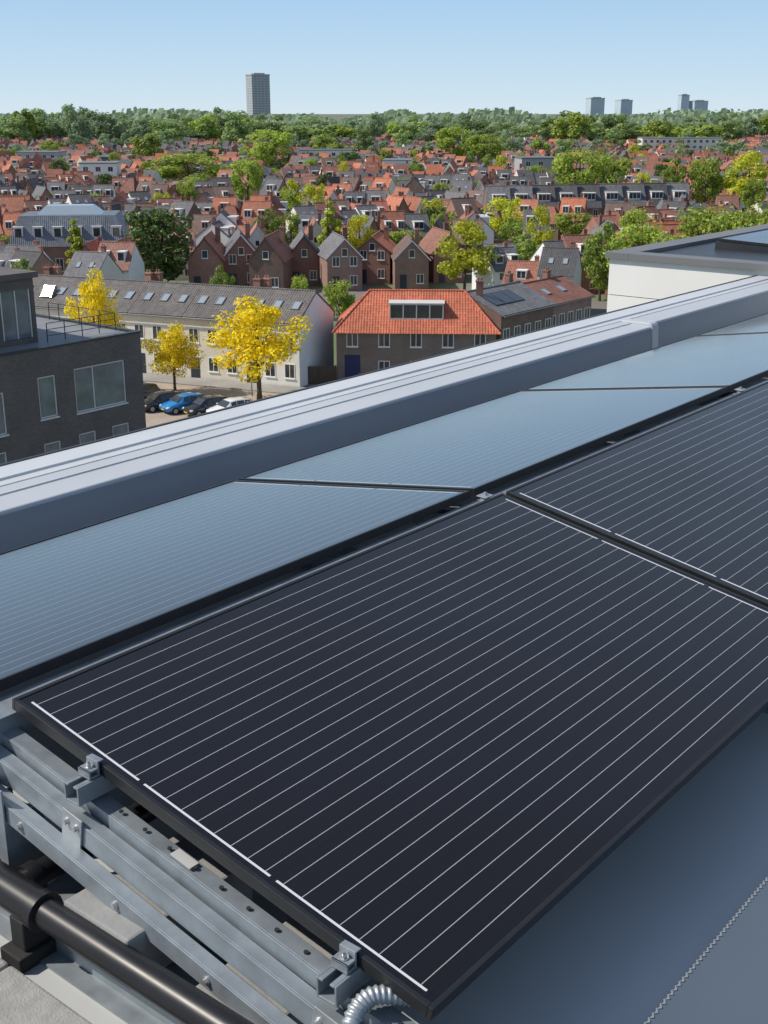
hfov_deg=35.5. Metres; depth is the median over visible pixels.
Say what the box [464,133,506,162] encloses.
garden tree
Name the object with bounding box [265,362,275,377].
window
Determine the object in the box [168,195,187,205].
town house
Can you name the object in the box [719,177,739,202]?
town house
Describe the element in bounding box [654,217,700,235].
town house
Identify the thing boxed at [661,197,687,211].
town house
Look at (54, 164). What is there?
garden tree
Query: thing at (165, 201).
town house
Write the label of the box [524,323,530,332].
window
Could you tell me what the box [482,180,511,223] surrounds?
terrace house
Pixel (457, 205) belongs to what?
town house
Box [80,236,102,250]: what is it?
town house
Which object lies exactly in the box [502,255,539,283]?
town house
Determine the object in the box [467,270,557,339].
corner house
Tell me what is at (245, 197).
town house
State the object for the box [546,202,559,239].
town house
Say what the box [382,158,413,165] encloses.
apartment block
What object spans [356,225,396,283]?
gable house
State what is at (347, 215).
town house
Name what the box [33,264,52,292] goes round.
terrace house
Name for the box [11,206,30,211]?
town house
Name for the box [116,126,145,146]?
park tree
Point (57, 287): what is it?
terrace house
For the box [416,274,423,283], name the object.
window
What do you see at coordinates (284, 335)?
window
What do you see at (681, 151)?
garden tree
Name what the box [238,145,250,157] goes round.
garden tree
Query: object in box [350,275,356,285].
window
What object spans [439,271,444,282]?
door
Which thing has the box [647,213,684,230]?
town house
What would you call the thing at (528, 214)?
town house
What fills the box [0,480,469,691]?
solar panel
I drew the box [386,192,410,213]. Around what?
town house
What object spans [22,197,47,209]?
town house
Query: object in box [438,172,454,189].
town house
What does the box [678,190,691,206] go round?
town house
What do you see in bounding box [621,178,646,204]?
terrace house
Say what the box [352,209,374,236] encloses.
town house
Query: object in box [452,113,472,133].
park tree
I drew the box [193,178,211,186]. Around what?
town house
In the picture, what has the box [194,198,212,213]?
town house
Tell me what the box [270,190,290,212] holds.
town house
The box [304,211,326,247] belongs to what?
town house
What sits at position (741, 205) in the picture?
town house
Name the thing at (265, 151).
garden tree
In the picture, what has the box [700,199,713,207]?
town house
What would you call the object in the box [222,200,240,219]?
town house
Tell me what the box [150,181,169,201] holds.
town house
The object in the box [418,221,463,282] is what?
gable house
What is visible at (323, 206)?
town house
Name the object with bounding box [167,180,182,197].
town house
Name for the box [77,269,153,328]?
terrace house
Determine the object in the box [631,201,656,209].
town house
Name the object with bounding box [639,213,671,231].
town house
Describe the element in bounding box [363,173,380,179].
town house
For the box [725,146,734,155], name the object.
garden tree
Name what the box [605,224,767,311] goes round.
roof extension
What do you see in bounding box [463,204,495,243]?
town house
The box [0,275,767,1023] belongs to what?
apartment building
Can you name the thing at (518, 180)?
town house
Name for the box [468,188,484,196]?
town house
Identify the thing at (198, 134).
park tree
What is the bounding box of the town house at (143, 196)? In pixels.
[128,187,150,202]
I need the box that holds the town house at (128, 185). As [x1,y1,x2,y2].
[116,174,138,194]
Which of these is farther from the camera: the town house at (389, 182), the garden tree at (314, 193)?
the town house at (389, 182)
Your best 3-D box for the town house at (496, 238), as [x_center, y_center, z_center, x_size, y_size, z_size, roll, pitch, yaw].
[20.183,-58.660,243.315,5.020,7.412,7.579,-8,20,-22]
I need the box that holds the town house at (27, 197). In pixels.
[1,191,30,199]
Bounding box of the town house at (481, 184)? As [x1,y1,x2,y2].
[474,175,486,189]
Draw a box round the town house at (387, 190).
[369,184,390,194]
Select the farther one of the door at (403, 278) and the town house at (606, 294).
the door at (403, 278)
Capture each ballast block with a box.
[64,834,252,989]
[180,918,337,1023]
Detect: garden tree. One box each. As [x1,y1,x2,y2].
[0,234,9,243]
[7,148,15,155]
[11,258,39,273]
[46,145,56,150]
[48,160,66,170]
[56,156,71,170]
[90,148,101,156]
[96,173,118,183]
[108,151,121,159]
[123,206,193,281]
[139,159,155,171]
[143,152,234,181]
[148,192,169,201]
[176,178,199,200]
[185,176,201,183]
[197,174,210,180]
[201,149,216,159]
[209,265,235,284]
[229,156,264,200]
[230,159,243,175]
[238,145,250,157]
[247,128,292,169]
[252,208,286,236]
[270,161,285,172]
[278,211,298,244]
[279,152,291,162]
[279,188,297,209]
[281,179,305,205]
[291,274,308,289]
[297,183,327,204]
[304,157,316,165]
[315,172,331,185]
[322,279,355,318]
[334,151,348,164]
[336,161,349,176]
[345,152,360,160]
[347,214,376,248]
[378,148,390,156]
[380,153,394,168]
[389,228,423,243]
[408,160,425,171]
[409,149,419,156]
[418,198,445,226]
[423,205,445,227]
[430,209,459,231]
[432,182,452,190]
[434,125,473,155]
[434,218,501,289]
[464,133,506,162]
[466,152,474,162]
[481,154,494,166]
[481,197,523,234]
[492,155,506,169]
[497,217,522,243]
[516,234,539,260]
[525,204,556,249]
[526,164,544,172]
[550,147,608,183]
[553,212,592,234]
[581,221,621,300]
[588,151,631,182]
[595,148,605,154]
[601,220,675,268]
[618,207,657,229]
[627,145,639,152]
[633,172,650,182]
[654,164,669,175]
[659,157,693,196]
[662,158,673,163]
[666,203,746,240]
[675,147,684,153]
[685,150,693,155]
[689,155,726,203]
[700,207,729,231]
[718,150,767,208]
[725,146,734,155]
[728,172,740,179]
[734,198,767,228]
[740,177,766,209]
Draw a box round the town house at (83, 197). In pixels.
[65,190,92,203]
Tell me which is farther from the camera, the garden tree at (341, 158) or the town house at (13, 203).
the garden tree at (341, 158)
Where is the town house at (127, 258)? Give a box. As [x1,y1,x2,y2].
[98,235,144,279]
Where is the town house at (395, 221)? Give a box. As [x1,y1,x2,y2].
[380,205,406,238]
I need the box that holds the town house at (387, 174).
[383,170,398,186]
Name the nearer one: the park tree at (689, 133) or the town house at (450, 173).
the town house at (450, 173)
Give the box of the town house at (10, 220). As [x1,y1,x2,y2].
[2,207,25,237]
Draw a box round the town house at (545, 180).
[538,174,555,184]
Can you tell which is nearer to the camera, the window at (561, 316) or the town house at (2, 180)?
the window at (561, 316)
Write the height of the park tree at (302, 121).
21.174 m
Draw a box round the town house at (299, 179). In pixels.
[285,174,303,186]
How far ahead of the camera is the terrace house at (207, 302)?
117.16 m
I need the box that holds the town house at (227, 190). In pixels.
[212,183,235,196]
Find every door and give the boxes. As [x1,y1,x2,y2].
[141,353,145,372]
[191,357,199,377]
[194,276,200,282]
[230,274,236,284]
[246,362,255,382]
[293,271,298,284]
[333,276,339,286]
[345,355,359,377]
[362,269,366,282]
[400,275,406,288]
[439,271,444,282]
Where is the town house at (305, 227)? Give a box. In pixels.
[303,225,330,236]
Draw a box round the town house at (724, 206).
[706,200,730,215]
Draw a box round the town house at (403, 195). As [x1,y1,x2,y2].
[386,192,405,199]
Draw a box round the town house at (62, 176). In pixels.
[59,171,74,180]
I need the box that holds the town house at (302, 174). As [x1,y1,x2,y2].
[294,170,309,176]
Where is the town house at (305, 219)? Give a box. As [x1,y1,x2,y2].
[298,208,325,232]
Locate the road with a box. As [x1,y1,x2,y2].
[143,381,277,426]
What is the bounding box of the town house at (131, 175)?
[128,171,136,178]
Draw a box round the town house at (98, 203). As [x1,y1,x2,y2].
[84,197,104,209]
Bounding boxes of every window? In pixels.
[0,393,9,437]
[0,452,6,463]
[37,375,59,420]
[44,441,60,452]
[55,258,64,271]
[74,360,127,414]
[79,431,95,443]
[112,423,128,435]
[134,324,143,338]
[152,325,162,340]
[188,328,198,343]
[201,250,207,258]
[207,329,216,344]
[208,357,218,372]
[227,360,237,374]
[229,254,236,264]
[238,247,244,255]
[262,251,268,259]
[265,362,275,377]
[272,278,278,287]
[284,335,293,347]
[284,364,295,379]
[301,249,307,257]
[310,270,316,279]
[332,257,339,266]
[342,248,347,256]
[346,333,358,347]
[349,256,357,266]
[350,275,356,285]
[360,250,366,259]
[369,243,374,250]
[377,251,384,260]
[377,269,384,278]
[378,333,389,347]
[378,361,389,368]
[409,250,414,257]
[410,334,421,347]
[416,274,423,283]
[442,334,453,347]
[474,334,485,344]
[499,273,503,280]
[503,328,509,337]
[514,325,519,334]
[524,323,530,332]
[535,320,540,329]
[545,318,550,327]
[553,315,555,325]
[559,313,564,323]
[567,311,572,321]
[576,309,581,319]
[584,307,589,317]
[593,209,597,215]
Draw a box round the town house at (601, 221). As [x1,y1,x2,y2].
[589,213,622,238]
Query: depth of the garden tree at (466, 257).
167.77 m
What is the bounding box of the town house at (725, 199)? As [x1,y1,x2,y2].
[715,190,738,212]
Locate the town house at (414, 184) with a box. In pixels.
[404,173,428,191]
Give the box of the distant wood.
[0,106,767,133]
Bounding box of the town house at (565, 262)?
[537,240,581,286]
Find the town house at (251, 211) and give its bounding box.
[241,196,275,225]
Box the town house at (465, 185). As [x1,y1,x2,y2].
[452,176,472,193]
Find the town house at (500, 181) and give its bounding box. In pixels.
[493,177,509,184]
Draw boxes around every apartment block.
[0,266,145,463]
[15,151,66,158]
[78,161,120,178]
[299,149,352,159]
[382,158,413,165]
[514,156,553,172]
[637,137,722,150]
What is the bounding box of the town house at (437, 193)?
[429,187,445,197]
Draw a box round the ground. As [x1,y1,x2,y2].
[49,114,673,386]
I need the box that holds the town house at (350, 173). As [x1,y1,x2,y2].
[337,167,354,176]
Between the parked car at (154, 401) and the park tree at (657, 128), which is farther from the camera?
the park tree at (657, 128)
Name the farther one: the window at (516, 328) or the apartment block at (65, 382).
the window at (516, 328)
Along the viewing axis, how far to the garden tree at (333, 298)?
144.26 m
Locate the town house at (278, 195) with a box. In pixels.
[270,189,284,199]
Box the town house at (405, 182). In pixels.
[399,176,428,185]
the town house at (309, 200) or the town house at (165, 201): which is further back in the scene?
the town house at (309, 200)
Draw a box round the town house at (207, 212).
[201,207,214,213]
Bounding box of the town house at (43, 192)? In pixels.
[32,183,52,201]
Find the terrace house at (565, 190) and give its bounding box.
[554,179,577,211]
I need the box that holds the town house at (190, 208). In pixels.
[169,196,201,228]
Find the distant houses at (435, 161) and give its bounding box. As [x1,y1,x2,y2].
[0,133,767,185]
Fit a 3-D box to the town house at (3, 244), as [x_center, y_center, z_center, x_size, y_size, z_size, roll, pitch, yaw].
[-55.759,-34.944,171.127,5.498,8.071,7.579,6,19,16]
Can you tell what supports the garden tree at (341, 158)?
on the ground
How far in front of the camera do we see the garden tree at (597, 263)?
163.85 m
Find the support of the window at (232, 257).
in the gable house at (240, 249)
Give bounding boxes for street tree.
[63,265,126,327]
[141,321,205,390]
[203,294,312,399]
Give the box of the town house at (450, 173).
[443,169,458,174]
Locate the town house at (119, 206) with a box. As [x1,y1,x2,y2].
[105,199,124,210]
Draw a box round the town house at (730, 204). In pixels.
[710,200,734,211]
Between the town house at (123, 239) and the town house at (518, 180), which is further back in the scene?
the town house at (518, 180)
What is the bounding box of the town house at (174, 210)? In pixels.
[143,208,179,268]
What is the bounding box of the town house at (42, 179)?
[26,170,46,184]
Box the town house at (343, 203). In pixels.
[331,196,351,209]
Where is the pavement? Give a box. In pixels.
[143,373,305,393]
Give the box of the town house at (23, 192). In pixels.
[18,187,34,199]
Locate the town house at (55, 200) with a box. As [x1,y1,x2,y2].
[47,195,66,203]
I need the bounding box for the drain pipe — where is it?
[0,802,253,1023]
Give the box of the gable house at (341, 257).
[316,225,364,290]
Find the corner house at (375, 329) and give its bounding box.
[331,278,501,379]
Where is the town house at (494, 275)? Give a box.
[472,241,520,289]
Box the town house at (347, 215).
[339,205,359,223]
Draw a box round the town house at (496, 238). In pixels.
[478,203,501,242]
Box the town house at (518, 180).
[510,173,526,184]
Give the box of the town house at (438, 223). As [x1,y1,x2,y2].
[434,212,447,228]
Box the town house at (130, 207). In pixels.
[121,200,138,223]
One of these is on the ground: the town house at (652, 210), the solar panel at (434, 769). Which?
the town house at (652, 210)
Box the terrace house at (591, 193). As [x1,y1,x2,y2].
[577,179,601,221]
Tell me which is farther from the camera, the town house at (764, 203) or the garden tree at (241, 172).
the garden tree at (241, 172)
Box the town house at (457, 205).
[445,192,479,223]
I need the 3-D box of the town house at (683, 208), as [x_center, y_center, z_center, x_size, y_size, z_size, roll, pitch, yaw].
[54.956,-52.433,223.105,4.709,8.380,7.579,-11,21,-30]
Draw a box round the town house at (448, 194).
[444,187,465,198]
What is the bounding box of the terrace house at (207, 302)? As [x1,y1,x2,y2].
[181,275,262,381]
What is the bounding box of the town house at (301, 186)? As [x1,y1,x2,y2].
[298,181,313,204]
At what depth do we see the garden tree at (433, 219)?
206.30 m
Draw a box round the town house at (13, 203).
[0,191,24,211]
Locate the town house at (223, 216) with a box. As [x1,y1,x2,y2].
[208,204,238,227]
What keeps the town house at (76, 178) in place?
on the ground
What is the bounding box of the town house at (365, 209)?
[353,201,377,216]
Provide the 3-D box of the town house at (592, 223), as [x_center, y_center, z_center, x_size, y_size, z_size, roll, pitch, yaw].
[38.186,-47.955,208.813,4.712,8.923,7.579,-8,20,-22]
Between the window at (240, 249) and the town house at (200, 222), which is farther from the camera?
the town house at (200, 222)
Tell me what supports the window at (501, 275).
in the town house at (494, 275)
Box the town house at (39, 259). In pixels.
[5,244,63,274]
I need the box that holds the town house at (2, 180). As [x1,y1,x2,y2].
[0,171,5,184]
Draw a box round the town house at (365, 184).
[356,177,374,190]
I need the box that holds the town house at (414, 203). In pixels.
[405,192,425,212]
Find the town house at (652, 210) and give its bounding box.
[628,200,660,228]
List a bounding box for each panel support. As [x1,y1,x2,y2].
[0,727,415,1023]
[301,505,767,711]
[603,391,736,444]
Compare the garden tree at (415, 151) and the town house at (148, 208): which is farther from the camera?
the garden tree at (415, 151)
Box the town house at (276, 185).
[260,176,286,194]
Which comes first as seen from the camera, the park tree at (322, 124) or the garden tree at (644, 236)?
the garden tree at (644, 236)
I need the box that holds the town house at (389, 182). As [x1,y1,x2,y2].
[371,175,395,194]
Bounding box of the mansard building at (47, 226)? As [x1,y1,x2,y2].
[8,204,130,272]
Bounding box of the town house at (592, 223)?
[581,210,621,233]
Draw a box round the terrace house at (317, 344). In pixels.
[241,275,334,386]
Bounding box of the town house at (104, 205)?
[102,200,132,208]
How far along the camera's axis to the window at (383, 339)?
115.07 m
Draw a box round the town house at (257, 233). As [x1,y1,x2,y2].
[248,216,266,247]
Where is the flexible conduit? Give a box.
[342,984,413,1023]
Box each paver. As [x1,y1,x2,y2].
[0,958,7,971]
[0,966,91,1023]
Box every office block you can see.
[585,97,604,114]
[614,99,632,114]
[677,94,689,118]
[689,100,707,113]
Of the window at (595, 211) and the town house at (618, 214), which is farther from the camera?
the window at (595, 211)
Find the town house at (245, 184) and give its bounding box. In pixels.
[243,166,263,199]
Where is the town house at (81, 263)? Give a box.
[63,244,123,278]
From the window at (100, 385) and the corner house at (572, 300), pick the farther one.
the corner house at (572, 300)
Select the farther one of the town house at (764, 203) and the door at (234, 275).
the town house at (764, 203)
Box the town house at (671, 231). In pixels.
[653,228,674,242]
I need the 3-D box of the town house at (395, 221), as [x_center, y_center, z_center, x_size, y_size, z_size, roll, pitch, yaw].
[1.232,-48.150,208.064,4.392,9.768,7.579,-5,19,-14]
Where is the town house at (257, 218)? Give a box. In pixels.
[250,209,272,232]
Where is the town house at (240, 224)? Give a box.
[235,215,246,234]
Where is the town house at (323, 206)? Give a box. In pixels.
[314,198,341,227]
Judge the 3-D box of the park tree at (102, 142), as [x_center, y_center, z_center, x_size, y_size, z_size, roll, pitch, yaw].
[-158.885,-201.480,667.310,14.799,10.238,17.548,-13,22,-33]
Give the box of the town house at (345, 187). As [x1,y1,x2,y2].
[328,181,353,198]
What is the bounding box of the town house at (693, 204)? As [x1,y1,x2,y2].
[689,200,700,207]
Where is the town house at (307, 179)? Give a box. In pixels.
[303,173,318,185]
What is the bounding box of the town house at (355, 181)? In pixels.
[340,173,360,190]
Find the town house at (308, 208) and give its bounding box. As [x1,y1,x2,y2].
[285,201,318,242]
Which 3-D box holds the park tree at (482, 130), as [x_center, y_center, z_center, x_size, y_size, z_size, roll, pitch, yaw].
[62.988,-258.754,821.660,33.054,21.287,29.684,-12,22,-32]
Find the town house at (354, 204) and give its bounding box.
[350,199,363,208]
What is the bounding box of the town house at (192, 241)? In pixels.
[164,226,195,280]
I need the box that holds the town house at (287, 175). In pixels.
[283,169,292,181]
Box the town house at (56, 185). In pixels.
[47,179,65,194]
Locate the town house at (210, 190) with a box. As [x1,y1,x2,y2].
[194,184,215,196]
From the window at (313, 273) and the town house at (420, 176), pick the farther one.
the town house at (420, 176)
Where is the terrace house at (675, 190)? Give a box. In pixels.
[666,177,691,200]
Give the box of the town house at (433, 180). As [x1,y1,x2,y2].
[424,173,439,189]
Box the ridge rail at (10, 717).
[0,379,767,744]
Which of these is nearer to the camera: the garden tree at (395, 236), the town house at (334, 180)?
the garden tree at (395, 236)
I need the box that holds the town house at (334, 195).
[329,185,339,199]
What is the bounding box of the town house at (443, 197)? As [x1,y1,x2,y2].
[433,194,449,201]
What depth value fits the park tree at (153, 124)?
954.36 m
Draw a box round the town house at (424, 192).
[415,188,431,196]
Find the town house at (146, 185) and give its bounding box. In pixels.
[135,178,156,190]
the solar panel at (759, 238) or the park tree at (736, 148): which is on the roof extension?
the solar panel at (759, 238)
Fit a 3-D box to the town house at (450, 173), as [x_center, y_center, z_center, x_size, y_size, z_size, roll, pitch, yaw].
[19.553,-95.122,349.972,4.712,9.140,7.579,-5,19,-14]
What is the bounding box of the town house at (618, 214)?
[611,205,623,222]
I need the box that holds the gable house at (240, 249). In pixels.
[223,222,255,285]
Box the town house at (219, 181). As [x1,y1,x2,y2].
[212,173,231,185]
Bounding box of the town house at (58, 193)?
[53,186,72,197]
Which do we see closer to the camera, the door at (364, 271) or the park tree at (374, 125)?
the door at (364, 271)
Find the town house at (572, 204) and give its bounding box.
[558,193,586,239]
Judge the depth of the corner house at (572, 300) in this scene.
127.56 m
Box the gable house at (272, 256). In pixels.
[246,225,293,287]
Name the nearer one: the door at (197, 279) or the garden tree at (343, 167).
the door at (197, 279)
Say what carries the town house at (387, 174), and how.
on the ground
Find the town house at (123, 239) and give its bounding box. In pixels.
[115,234,128,241]
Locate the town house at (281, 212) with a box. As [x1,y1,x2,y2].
[268,200,286,225]
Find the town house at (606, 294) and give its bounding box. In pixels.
[605,231,651,297]
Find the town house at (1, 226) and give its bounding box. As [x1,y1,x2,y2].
[0,206,3,241]
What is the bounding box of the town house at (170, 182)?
[157,179,172,186]
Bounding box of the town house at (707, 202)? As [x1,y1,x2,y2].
[693,180,714,204]
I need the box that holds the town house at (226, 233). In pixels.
[195,216,233,246]
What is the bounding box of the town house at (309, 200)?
[302,194,323,204]
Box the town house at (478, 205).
[473,195,482,207]
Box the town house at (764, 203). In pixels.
[748,201,767,213]
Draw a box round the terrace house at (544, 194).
[532,180,556,208]
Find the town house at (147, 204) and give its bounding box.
[137,198,157,205]
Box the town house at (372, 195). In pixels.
[365,185,385,204]
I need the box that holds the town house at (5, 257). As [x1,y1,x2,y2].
[0,246,19,266]
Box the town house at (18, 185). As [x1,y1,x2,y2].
[12,179,22,190]
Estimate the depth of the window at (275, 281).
174.06 m
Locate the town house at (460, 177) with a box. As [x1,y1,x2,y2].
[449,170,475,190]
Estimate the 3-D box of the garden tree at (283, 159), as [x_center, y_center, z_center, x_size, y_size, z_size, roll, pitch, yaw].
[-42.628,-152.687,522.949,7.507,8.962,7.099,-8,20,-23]
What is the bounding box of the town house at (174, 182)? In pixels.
[171,177,192,189]
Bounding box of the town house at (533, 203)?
[510,196,539,242]
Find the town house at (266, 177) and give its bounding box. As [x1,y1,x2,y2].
[258,173,277,194]
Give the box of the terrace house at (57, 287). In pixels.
[34,264,95,319]
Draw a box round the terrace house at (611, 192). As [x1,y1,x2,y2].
[599,178,623,214]
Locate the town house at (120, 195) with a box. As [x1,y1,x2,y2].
[110,186,135,202]
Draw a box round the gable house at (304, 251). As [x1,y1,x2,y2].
[289,223,319,284]
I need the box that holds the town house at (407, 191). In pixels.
[392,183,411,195]
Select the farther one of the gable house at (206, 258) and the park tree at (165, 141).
the park tree at (165, 141)
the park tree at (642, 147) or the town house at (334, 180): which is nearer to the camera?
the town house at (334, 180)
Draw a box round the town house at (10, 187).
[0,182,18,194]
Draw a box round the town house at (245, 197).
[237,195,247,211]
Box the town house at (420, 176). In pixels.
[414,171,428,179]
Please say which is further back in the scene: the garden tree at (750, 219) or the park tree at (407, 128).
the park tree at (407, 128)
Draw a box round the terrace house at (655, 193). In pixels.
[644,178,667,204]
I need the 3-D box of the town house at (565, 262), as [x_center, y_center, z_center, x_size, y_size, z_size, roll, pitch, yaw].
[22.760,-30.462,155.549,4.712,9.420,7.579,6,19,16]
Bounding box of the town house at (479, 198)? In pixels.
[476,195,483,204]
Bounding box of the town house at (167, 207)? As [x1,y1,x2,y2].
[150,201,173,215]
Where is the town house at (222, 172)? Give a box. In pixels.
[217,167,234,176]
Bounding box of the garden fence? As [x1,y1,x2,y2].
[308,365,336,383]
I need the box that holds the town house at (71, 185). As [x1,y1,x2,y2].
[65,182,83,189]
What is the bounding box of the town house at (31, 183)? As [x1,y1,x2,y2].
[22,174,40,194]
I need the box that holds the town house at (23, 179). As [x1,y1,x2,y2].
[15,176,25,186]
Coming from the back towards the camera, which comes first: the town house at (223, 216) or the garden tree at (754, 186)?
the garden tree at (754, 186)
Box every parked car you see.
[143,382,159,397]
[144,390,179,412]
[159,392,204,414]
[182,395,226,414]
[206,397,251,411]
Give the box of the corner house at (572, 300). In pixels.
[523,267,595,325]
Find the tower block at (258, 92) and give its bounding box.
[245,73,270,116]
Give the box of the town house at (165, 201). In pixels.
[156,193,181,204]
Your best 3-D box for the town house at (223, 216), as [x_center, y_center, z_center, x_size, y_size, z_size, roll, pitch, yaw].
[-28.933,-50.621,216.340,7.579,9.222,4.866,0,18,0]
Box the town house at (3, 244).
[0,238,6,251]
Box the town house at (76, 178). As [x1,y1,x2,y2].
[71,171,88,185]
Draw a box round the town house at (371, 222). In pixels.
[360,210,380,242]
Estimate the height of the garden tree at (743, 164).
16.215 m
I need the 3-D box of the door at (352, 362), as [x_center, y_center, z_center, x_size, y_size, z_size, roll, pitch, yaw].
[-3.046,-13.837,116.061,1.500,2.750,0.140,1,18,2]
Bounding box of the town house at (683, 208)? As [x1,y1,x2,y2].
[676,206,690,217]
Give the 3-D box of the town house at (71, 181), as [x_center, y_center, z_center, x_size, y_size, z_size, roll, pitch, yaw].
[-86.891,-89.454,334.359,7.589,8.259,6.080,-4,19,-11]
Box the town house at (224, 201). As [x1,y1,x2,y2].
[213,193,237,213]
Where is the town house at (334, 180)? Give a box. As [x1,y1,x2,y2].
[324,173,342,185]
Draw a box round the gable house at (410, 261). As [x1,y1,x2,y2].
[390,227,430,288]
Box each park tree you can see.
[0,115,33,142]
[10,108,36,141]
[11,143,31,150]
[26,108,53,138]
[34,110,55,133]
[39,140,65,150]
[51,104,78,137]
[58,103,93,139]
[62,133,90,145]
[76,106,94,136]
[84,109,116,138]
[88,112,128,140]
[95,140,107,145]
[97,133,118,145]
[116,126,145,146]
[118,114,133,130]
[126,118,153,137]
[129,133,163,157]
[139,118,165,132]
[146,118,191,143]
[158,134,174,143]
[166,113,189,127]
[169,116,210,139]
[180,146,203,155]
[188,114,220,140]
[205,140,223,152]
[213,107,233,139]
[221,109,253,142]
[228,116,261,132]
[237,135,253,144]
[248,114,272,141]
[261,115,285,139]
[280,118,319,140]
[287,118,337,141]
[290,135,307,147]
[304,134,318,146]
[311,134,337,148]
[315,121,331,134]
[327,142,354,150]
[330,124,357,139]
[342,119,363,134]
[353,121,366,137]
[354,127,375,149]
[363,112,387,136]
[367,140,393,151]
[380,122,401,137]
[391,116,420,140]
[395,133,413,146]
[400,114,431,132]
[413,121,450,141]
[418,141,436,152]
[437,116,462,141]
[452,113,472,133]
[459,119,495,137]
[459,129,477,145]
[485,125,503,136]
[485,132,498,160]
[495,121,518,135]
[497,129,524,152]
[509,126,532,136]
[527,121,548,136]
[529,137,551,155]
[537,110,581,138]
[551,111,591,139]
[553,138,581,156]
[580,115,595,137]
[582,122,618,142]
[583,138,608,149]
[595,113,632,135]
[606,132,626,147]
[612,115,641,141]
[627,139,651,152]
[634,126,651,136]
[643,119,674,136]
[660,138,688,148]
[665,127,686,136]
[671,117,695,127]
[677,117,705,135]
[681,129,694,136]
[683,124,725,139]
[696,115,738,140]
[707,140,731,152]
[721,112,745,139]
[722,139,748,155]
[740,116,761,135]
[749,115,767,134]
[755,142,767,149]
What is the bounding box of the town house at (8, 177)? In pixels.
[2,169,12,184]
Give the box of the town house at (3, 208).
[1,203,8,218]
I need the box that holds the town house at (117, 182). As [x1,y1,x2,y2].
[112,174,127,193]
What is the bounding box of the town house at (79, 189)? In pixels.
[73,181,92,193]
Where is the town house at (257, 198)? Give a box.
[250,192,273,200]
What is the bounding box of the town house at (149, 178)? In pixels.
[139,174,152,180]
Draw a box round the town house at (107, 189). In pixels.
[93,180,115,199]
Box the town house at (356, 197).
[344,187,364,204]
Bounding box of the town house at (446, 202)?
[441,196,460,207]
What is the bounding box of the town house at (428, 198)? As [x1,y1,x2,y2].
[416,193,437,211]
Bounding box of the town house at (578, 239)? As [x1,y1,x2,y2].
[561,228,598,292]
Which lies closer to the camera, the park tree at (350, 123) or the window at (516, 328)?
the window at (516, 328)
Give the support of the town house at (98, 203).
on the ground
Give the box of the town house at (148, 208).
[137,202,156,215]
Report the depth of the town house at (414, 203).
244.68 m
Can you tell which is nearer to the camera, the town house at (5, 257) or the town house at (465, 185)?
the town house at (5, 257)
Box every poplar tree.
[65,217,84,263]
[317,201,343,245]
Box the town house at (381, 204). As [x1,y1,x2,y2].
[366,196,389,210]
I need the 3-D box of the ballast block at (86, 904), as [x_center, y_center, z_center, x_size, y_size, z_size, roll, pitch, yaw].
[-0.392,0.692,2.115,0.170,0.100,0.285,14,23,37]
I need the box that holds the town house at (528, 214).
[522,204,549,255]
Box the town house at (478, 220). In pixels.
[452,213,483,272]
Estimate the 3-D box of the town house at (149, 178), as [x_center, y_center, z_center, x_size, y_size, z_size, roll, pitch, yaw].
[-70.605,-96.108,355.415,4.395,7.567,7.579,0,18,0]
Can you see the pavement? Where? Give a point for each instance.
(225, 384)
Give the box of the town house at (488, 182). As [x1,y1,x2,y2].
[483,172,491,184]
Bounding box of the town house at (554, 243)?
[529,234,584,264]
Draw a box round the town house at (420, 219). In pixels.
[404,208,430,241]
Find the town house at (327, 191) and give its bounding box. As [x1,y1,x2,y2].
[315,183,331,201]
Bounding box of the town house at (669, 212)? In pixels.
[657,203,678,217]
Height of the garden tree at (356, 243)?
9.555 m
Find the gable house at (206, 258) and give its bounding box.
[186,225,225,283]
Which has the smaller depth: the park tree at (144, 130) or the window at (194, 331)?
the window at (194, 331)
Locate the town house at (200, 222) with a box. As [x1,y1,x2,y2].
[191,209,217,236]
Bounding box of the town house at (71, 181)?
[68,175,77,183]
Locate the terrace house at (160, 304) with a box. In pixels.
[127,269,201,376]
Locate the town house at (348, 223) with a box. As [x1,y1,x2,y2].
[343,219,356,237]
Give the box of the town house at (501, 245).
[483,239,515,249]
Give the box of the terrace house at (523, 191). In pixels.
[510,180,532,201]
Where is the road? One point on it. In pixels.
(157, 416)
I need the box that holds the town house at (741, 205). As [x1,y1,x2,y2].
[739,189,756,212]
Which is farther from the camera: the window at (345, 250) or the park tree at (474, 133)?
the park tree at (474, 133)
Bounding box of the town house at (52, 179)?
[45,174,59,181]
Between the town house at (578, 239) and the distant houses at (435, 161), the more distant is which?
the distant houses at (435, 161)
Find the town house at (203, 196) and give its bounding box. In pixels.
[194,188,213,201]
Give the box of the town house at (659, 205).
[657,197,670,208]
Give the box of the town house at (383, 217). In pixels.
[376,208,387,227]
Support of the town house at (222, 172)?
on the ground
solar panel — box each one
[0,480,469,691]
[12,493,767,1020]
[239,386,727,495]
[506,381,767,606]
[522,332,767,390]
[695,313,767,335]
[718,229,767,246]
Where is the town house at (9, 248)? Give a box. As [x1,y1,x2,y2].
[3,239,56,265]
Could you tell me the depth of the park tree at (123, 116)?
985.93 m
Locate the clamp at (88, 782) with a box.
[64,753,116,806]
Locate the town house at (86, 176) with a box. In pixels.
[75,168,92,184]
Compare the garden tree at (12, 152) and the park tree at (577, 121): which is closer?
the garden tree at (12, 152)
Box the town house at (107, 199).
[90,192,110,202]
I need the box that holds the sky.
[0,0,767,113]
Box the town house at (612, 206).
[604,198,630,215]

